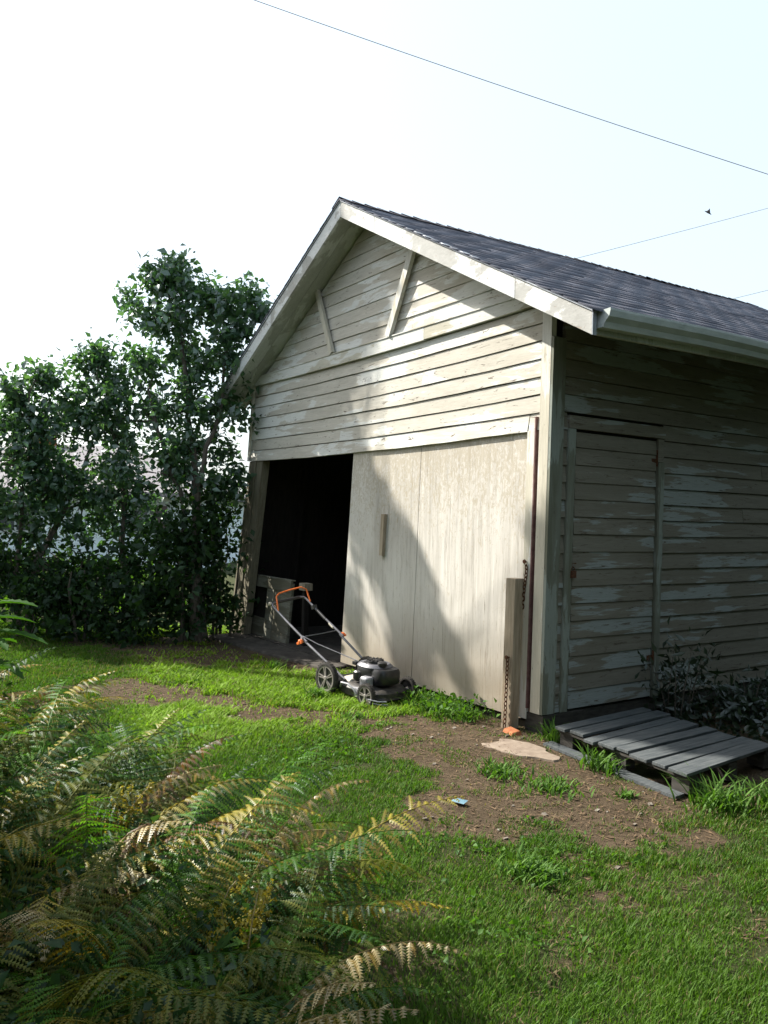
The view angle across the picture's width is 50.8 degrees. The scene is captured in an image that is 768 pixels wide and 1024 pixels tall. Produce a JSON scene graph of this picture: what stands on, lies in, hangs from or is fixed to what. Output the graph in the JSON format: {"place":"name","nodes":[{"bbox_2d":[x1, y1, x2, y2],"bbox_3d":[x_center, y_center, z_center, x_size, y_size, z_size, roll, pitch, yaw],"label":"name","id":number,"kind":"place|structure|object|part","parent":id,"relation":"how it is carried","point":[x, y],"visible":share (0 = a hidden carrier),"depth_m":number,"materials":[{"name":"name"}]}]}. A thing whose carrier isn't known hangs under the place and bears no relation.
{"place":"outdoors","nodes":[
{"label":"outdoors","id":0,"kind":"place"},
{"bbox_2d":[0,428,245,567],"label":"neighbour house","id":1,"kind":"structure","parent":0,"point":[97,538],"depth_m":21.94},
{"bbox_2d":[0,500,37,532],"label":"window","id":2,"kind":"structure","parent":1,"relation":"in","point":[13,500],"depth_m":21.89,"materials":[{"name":"grey glass"}]},
{"bbox_2d":[127,503,170,535],"bbox_3d":[-6.368,0.196,21.915,1.149,0.900,0.050,1,0,0],"label":"window","id":3,"kind":"structure","parent":1,"relation":"in","point":[158,504],"depth_m":21.89,"materials":[{"name":"grey glass"}]},
{"bbox_2d":[0,560,767,1023],"bbox_3d":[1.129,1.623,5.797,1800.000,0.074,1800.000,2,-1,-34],"label":"ground","id":4,"kind":"structure","parent":0,"point":[756,774],"depth_m":4.12,"materials":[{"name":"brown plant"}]},
{"bbox_2d":[0,700,7,758],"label":"broad leaf plant","id":5,"kind":"object","parent":4,"relation":"on","point":[1,756],"visible":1,"depth_m":3.10,"materials":[{"name":"green plant"}]},
{"bbox_2d":[0,599,47,678],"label":"broad leaf plant","id":6,"kind":"object","parent":4,"relation":"on","point":[5,646],"visible":0.91,"depth_m":5.01,"materials":[{"name":"green plant"}]},
{"bbox_2d":[0,782,91,959],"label":"fern","id":7,"kind":"object","parent":4,"relation":"on","point":[9,845],"visible":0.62,"depth_m":2.28,"materials":[{"name":"green plant"}]},
{"bbox_2d":[0,646,92,750],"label":"fern","id":8,"kind":"object","parent":4,"relation":"on","point":[14,667],"visible":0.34,"depth_m":4.86,"materials":[{"name":"plant"}]},
{"bbox_2d":[0,901,100,1023],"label":"fern","id":9,"kind":"object","parent":4,"relation":"on","point":[27,932],"visible":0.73,"depth_m":2.11,"materials":[{"name":"green plant"}]},
{"bbox_2d":[0,487,113,644],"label":"hedge bush","id":10,"kind":"object","parent":4,"relation":"on","point":[8,577],"visible":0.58,"depth_m":9.66,"materials":[{"name":"green plant"}]},
{"bbox_2d":[0,354,130,636],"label":"lilac tree","id":11,"kind":"object","parent":4,"relation":"on","point":[51,487],"visible":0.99,"depth_m":9.79,"materials":[{"name":"green plant"}]},
{"bbox_2d":[0,670,136,791],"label":"fern","id":12,"kind":"object","parent":4,"relation":"on","point":[70,715],"visible":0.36,"depth_m":4.47,"materials":[{"name":"plant"}]},
{"bbox_2d":[0,684,141,809],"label":"fern","id":13,"kind":"object","parent":4,"relation":"on","point":[18,755],"visible":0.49,"depth_m":3.75,"materials":[{"name":"plant"}]},
{"bbox_2d":[1,507,179,648],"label":"hedge bush","id":14,"kind":"object","parent":4,"relation":"on","point":[87,614],"visible":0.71,"depth_m":9.48,"materials":[{"name":"green plant"}]},
{"bbox_2d":[0,720,181,928],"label":"fern","id":15,"kind":"object","parent":4,"relation":"on","point":[8,814],"visible":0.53,"depth_m":3.08,"materials":[{"name":"green plant"}]},
{"bbox_2d":[0,552,186,622],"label":"tall growth","id":16,"kind":"object","parent":4,"relation":"on","point":[6,607],"visible":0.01,"depth_m":12.15,"materials":[{"name":"green plant"}]},
{"bbox_2d":[40,778,154,893],"bbox_3d":[-1.080,1.277,2.994,0.427,0.545,0.268,1,0,-5],"label":"fern","id":17,"kind":"object","parent":4,"relation":"on","point":[130,808],"visible":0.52,"depth_m":3.04,"materials":[{"name":"green plant"}]},
{"bbox_2d":[49,327,171,635],"bbox_3d":[-3.489,-0.375,10.282,1.611,3.935,1.397,1,-1,43],"label":"lilac tree","id":18,"kind":"object","parent":4,"relation":"on","point":[97,358],"visible":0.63,"depth_m":10.24,"materials":[{"name":"green plant"}]},
{"bbox_2d":[0,679,225,871],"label":"fern","id":19,"kind":"object","parent":4,"relation":"on","point":[145,748],"visible":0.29,"depth_m":3.62,"materials":[{"name":"plant"}]},
{"bbox_2d":[3,708,251,867],"bbox_3d":[-1.131,1.240,3.810,0.989,0.592,1.539,1,0,-2],"label":"fern","id":20,"kind":"object","parent":4,"relation":"on","point":[153,758],"visible":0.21,"depth_m":3.84,"materials":[{"name":"plant"}]},
{"bbox_2d":[0,735,255,1023],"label":"fern","id":21,"kind":"object","parent":4,"relation":"on","point":[24,869],"visible":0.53,"depth_m":2.66,"materials":[{"name":"plant"}]},
{"bbox_2d":[3,908,308,1023],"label":"fern","id":22,"kind":"object","parent":4,"relation":"on","point":[197,985],"visible":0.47,"depth_m":1.96,"materials":[{"name":"plant"}]},
{"bbox_2d":[72,475,249,646],"bbox_3d":[-2.675,0.764,9.521,1.976,2.470,1.858,2,-1,-34],"label":"hedge bush","id":23,"kind":"object","parent":4,"relation":"on","point":[173,579],"visible":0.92,"depth_m":9.40,"materials":[{"name":"green plant"}]},
{"bbox_2d":[0,735,322,970],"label":"fern","id":24,"kind":"object","parent":4,"relation":"on","point":[165,808],"visible":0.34,"depth_m":2.95,"materials":[{"name":"plant"}]},
{"bbox_2d":[0,682,334,1023],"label":"undergrowth","id":25,"kind":"object","parent":4,"relation":"on","point":[54,977],"visible":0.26,"depth_m":2.31,"materials":[{"name":"green plant"}]},
{"bbox_2d":[14,822,327,1023],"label":"fern","id":26,"kind":"object","parent":4,"relation":"on","point":[81,992],"visible":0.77,"depth_m":2.17,"materials":[{"name":"green plant"}]},
{"bbox_2d":[81,243,277,642],"bbox_3d":[-2.518,-0.839,9.984,2.618,4.907,1.431,1,0,16],"label":"lilac tree","id":27,"kind":"object","parent":4,"relation":"on","point":[171,278],"visible":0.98,"depth_m":9.77,"materials":[{"name":"green plant"}]},
{"bbox_2d":[142,463,274,640],"bbox_3d":[-2.156,0.674,9.977,1.646,2.592,1.513,2,-1,-34],"label":"hedge bush","id":28,"kind":"object","parent":4,"relation":"on","point":[227,615],"visible":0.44,"depth_m":9.89,"materials":[{"name":"green plant"}]},
{"bbox_2d":[34,721,390,968],"bbox_3d":[-0.683,1.264,3.373,1.321,0.558,1.561,2,-1,-34],"label":"fern","id":29,"kind":"object","parent":4,"relation":"on","point":[277,851],"visible":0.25,"depth_m":3.31,"materials":[{"name":"plant"}]},
{"bbox_2d":[25,771,450,1023],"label":"fern","id":30,"kind":"object","parent":4,"relation":"on","point":[309,853],"visible":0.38,"depth_m":2.52,"materials":[{"name":"green plant"}]},
{"bbox_2d":[185,873,298,1017],"bbox_3d":[-0.422,1.290,2.325,0.344,0.539,0.323,1,0,0],"label":"goldenrod","id":31,"kind":"object","parent":4,"relation":"on","point":[245,938],"visible":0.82,"depth_m":2.25,"materials":[{"name":"green plant"}]},
{"bbox_2d":[259,656,288,669],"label":"weed tuft","id":32,"kind":"object","parent":4,"relation":"on","point":[275,664],"visible":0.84,"depth_m":7.99,"materials":[{"name":"green plant"}]},
{"bbox_2d":[208,633,346,669],"bbox_3d":[-1.299,1.581,9.045,0.492,0.112,2.600,2,-1,-34],"label":"door apron","id":33,"kind":"object","parent":4,"relation":"on","point":[255,644],"depth_m":9.05,"materials":[{"name":"concrete"}]},
{"bbox_2d":[143,739,464,1023],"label":"fern","id":34,"kind":"object","parent":4,"relation":"on","point":[358,847],"visible":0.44,"depth_m":2.65,"materials":[{"name":"plant"}]},
{"bbox_2d":[299,684,333,699],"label":"weed tuft","id":35,"kind":"object","parent":4,"relation":"on","point":[315,692],"visible":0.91,"depth_m":6.80,"materials":[{"name":"green plant"}]},
{"bbox_2d":[268,586,416,705],"bbox_3d":[-0.399,1.165,7.234,0.544,0.860,1.694,2,-1,-41],"label":"lawn mower","id":36,"kind":"object","parent":4,"relation":"on","point":[371,680],"visible":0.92,"depth_m":6.81,"materials":[{"name":"metal"}]},
{"bbox_2d":[229,848,470,1023],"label":"fern","id":37,"kind":"object","parent":4,"relation":"on","point":[321,1003],"visible":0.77,"depth_m":2.15,"materials":[{"name":"plant"}]},
{"bbox_2d":[336,708,378,721],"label":"weed tuft","id":38,"kind":"object","parent":4,"relation":"on","point":[356,714],"visible":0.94,"depth_m":6.13,"materials":[{"name":"green plant"}]},
{"bbox_2d":[0,621,767,1023],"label":"lawn grass","id":39,"kind":"structure","parent":4,"relation":"on","point":[226,677],"depth_m":3.59,"materials":[{"name":"green plant"}]},
{"bbox_2d":[5,661,767,1023],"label":"lawn weeds","id":40,"kind":"object","parent":4,"relation":"on","point":[473,893],"visible":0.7,"depth_m":3.79,"materials":[{"name":"green plant"}]},
{"bbox_2d":[109,689,686,869],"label":"pebbles","id":41,"kind":"object","parent":4,"relation":"on","point":[545,814],"visible":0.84,"depth_m":4.32,"materials":[{"name":"grey stone"}]},
{"bbox_2d":[393,687,435,705],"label":"weed tuft","id":42,"kind":"object","parent":4,"relation":"on","point":[407,694],"visible":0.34,"depth_m":6.78,"materials":[{"name":"green plant"}]},
{"bbox_2d":[405,691,478,719],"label":"weed tuft","id":43,"kind":"object","parent":4,"relation":"on","point":[429,708],"visible":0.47,"depth_m":6.38,"materials":[{"name":"green plant"}]},
{"bbox_2d":[397,685,499,722],"bbox_3d":[0.472,1.503,6.401,0.663,0.211,1.194,1,0,-12],"label":"clover patch","id":44,"kind":"object","parent":4,"relation":"on","point":[437,697],"visible":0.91,"depth_m":6.30,"materials":[{"name":"green plant"}]},
{"bbox_2d":[437,705,482,723],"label":"weed tuft","id":45,"kind":"object","parent":4,"relation":"on","point":[466,716],"visible":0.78,"depth_m":6.15,"materials":[{"name":"green plant"}]},
{"bbox_2d":[452,798,467,803],"bbox_3d":[0.401,1.545,4.334,0.098,0.023,0.047,1,0,26],"label":"wrapper","id":46,"kind":"object","parent":4,"relation":"on","point":[462,801],"visible":0.82,"depth_m":4.32,"materials":[{"name":"blue plastic"}]},
{"bbox_2d":[216,196,767,735],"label":"wooden garage","id":47,"kind":"structure","parent":4,"relation":"on","point":[454,426],"depth_m":6.78,"materials":[{"name":"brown wood"}]},
{"bbox_2d":[251,574,295,643],"bbox_3d":[-1.357,1.153,9.754,0.057,0.745,1.119,2,-1,-34],"label":"old cabinet","id":48,"kind":"object","parent":47,"relation":"in","point":[268,621],"visible":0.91,"depth_m":9.70,"materials":[{"name":"paint"}]},
{"bbox_3d":[-1.209,1.174,9.532,0.017,0.497,0.489,2,-1,-34],"label":"door panel","id":49,"kind":"part","parent":48,"relation":"part of","materials":[{"name":"paint"}]},
{"bbox_2d":[301,591,308,645],"bbox_3d":[-0.905,1.216,9.283,0.060,0.633,0.060,2,-1,-34],"label":"support stick","id":50,"kind":"object","parent":47,"relation":"on","point":[305,618],"visible":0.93,"depth_m":9.26,"materials":[{"name":"brown wood"}]},
{"bbox_2d":[299,583,312,590],"bbox_3d":[-0.897,0.858,9.286,0.100,0.080,0.140,2,-1,-34],"label":"wood block","id":51,"kind":"object","parent":50,"relation":"on","point":[308,586],"depth_m":9.24,"materials":[{"name":"brown wood"}]},
{"bbox_2d":[340,432,527,717],"bbox_3d":[0.311,0.450,7.042,0.049,2.128,2.624,2,-1,-34],"label":"sliding door","id":52,"kind":"structure","parent":47,"relation":"in","point":[436,533],"depth_m":6.84,"materials":[{"name":"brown wood"}]},
{"bbox_2d":[522,559,527,608],"bbox_3d":[1.043,0.531,5.926,0.067,0.369,0.054,1,0,-2],"label":"chain","id":53,"kind":"object","parent":47,"relation":"hanging from","point":[524,561],"visible":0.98,"depth_m":5.92,"materials":[{"name":"metal"}]},
{"bbox_2d":[567,432,657,708],"bbox_3d":[1.738,0.438,6.173,1.025,2.028,0.074,2,-1,-34],"label":"side door","id":54,"kind":"structure","parent":47,"relation":"in","point":[611,573],"depth_m":6.16,"materials":[{"name":"paint"}]},
{"bbox_2d":[470,753,533,783],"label":"weed tuft","id":55,"kind":"object","parent":4,"relation":"on","point":[504,773],"visible":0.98,"depth_m":4.87,"materials":[{"name":"green plant"}]},
{"bbox_2d":[501,578,523,728],"bbox_3d":[0.942,1.046,5.947,0.091,1.120,0.116,2,-1,-38],"label":"wooden post","id":56,"kind":"object","parent":4,"relation":"on","point":[513,621],"visible":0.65,"depth_m":5.91,"materials":[{"name":"brown wood"}]},
{"bbox_2d":[503,655,509,727],"bbox_3d":[0.905,1.313,5.911,0.070,0.538,0.044,2,-1,-34],"label":"chain","id":57,"kind":"object","parent":56,"relation":"hanging from","point":[506,658],"visible":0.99,"depth_m":5.89,"materials":[{"name":"metal"}]},
{"bbox_2d":[503,727,521,735],"bbox_3d":[0.915,1.574,5.803,0.095,0.040,0.145,1,0,-23],"label":"brick fragment","id":58,"kind":"object","parent":4,"relation":"on","point":[511,730],"visible":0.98,"depth_m":5.77,"materials":[{"name":"orange brick"}]},
{"bbox_2d":[481,738,560,761],"bbox_3d":[0.915,1.597,5.382,0.360,0.048,0.603,2,-1,-34],"label":"stepping stone","id":59,"kind":"object","parent":4,"relation":"on","point":[525,749],"visible":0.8,"depth_m":5.37,"materials":[{"name":"stone"}]},
{"bbox_2d":[490,835,563,890],"bbox_3d":[0.630,1.540,3.513,0.317,0.084,0.430,2,-1,-34],"label":"weed tuft","id":60,"kind":"object","parent":4,"relation":"on","point":[527,867],"visible":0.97,"depth_m":3.49,"materials":[{"name":"green plant"}]},
{"bbox_2d":[535,715,567,742],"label":"weed tuft","id":61,"kind":"object","parent":4,"relation":"on","point":[553,736],"visible":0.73,"depth_m":5.63,"materials":[{"name":"green plant"}]},
{"bbox_2d":[517,765,595,802],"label":"weed tuft","id":62,"kind":"object","parent":4,"relation":"on","point":[548,785],"visible":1,"depth_m":4.61,"materials":[{"name":"green plant"}]},
{"bbox_2d":[565,738,631,777],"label":"weed tuft","id":63,"kind":"object","parent":4,"relation":"on","point":[600,760],"visible":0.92,"depth_m":5.02,"materials":[{"name":"green plant"}]},
{"bbox_2d":[615,786,639,801],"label":"weed tuft","id":64,"kind":"object","parent":4,"relation":"on","point":[625,794],"visible":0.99,"depth_m":4.52,"materials":[{"name":"green plant"}]},
{"bbox_2d":[543,707,767,798],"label":"wooden pallet","id":65,"kind":"object","parent":4,"relation":"on","point":[669,743],"visible":1,"depth_m":5.12,"materials":[{"name":"grey wood"}]},
{"bbox_2d":[635,615,721,730],"bbox_3d":[2.196,1.241,6.075,0.634,0.955,0.534,1,0,26],"label":"side shrub","id":66,"kind":"object","parent":4,"relation":"on","point":[684,710],"visible":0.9,"depth_m":6.05,"materials":[{"name":"green plant"}]},
{"bbox_2d":[644,676,767,741],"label":"ground cover","id":67,"kind":"object","parent":4,"relation":"on","point":[751,724],"visible":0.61,"depth_m":6.06,"materials":[{"name":"green plant"}]},
{"bbox_2d":[662,766,765,818],"bbox_3d":[1.821,1.520,4.404,0.631,0.185,0.587,1,0,10],"label":"weed tuft","id":68,"kind":"object","parent":4,"relation":"on","point":[717,798],"visible":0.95,"depth_m":4.38,"materials":[{"name":"green plant"}]},
{"bbox_2d":[695,664,767,723],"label":"side shrub","id":69,"kind":"object","parent":4,"relation":"on","point":[735,688],"visible":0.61,"depth_m":6.29,"materials":[{"name":"green plant"}]},
{"bbox_2d":[734,776,767,811],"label":"weed tuft","id":70,"kind":"object","parent":4,"relation":"on","point":[764,797],"visible":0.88,"depth_m":4.44,"materials":[{"name":"green plant"}]},
{"bbox_2d":[0,0,767,491],"label":"sky","id":71,"kind":"structure","parent":0,"point":[229,131],"materials":[{"name":"white"}]},
{"bbox_2d":[254,0,767,174],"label":"overhead wire","id":72,"kind":"object","parent":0,"point":[508,88],"visible":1,"depth_m":13.99,"materials":[{"name":"grey metal"}]},
{"bbox_2d":[579,208,767,257],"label":"overhead wire","id":73,"kind":"object","parent":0,"point":[673,233],"visible":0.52,"depth_m":25.01,"materials":[{"name":"grey metal"}]}
]}

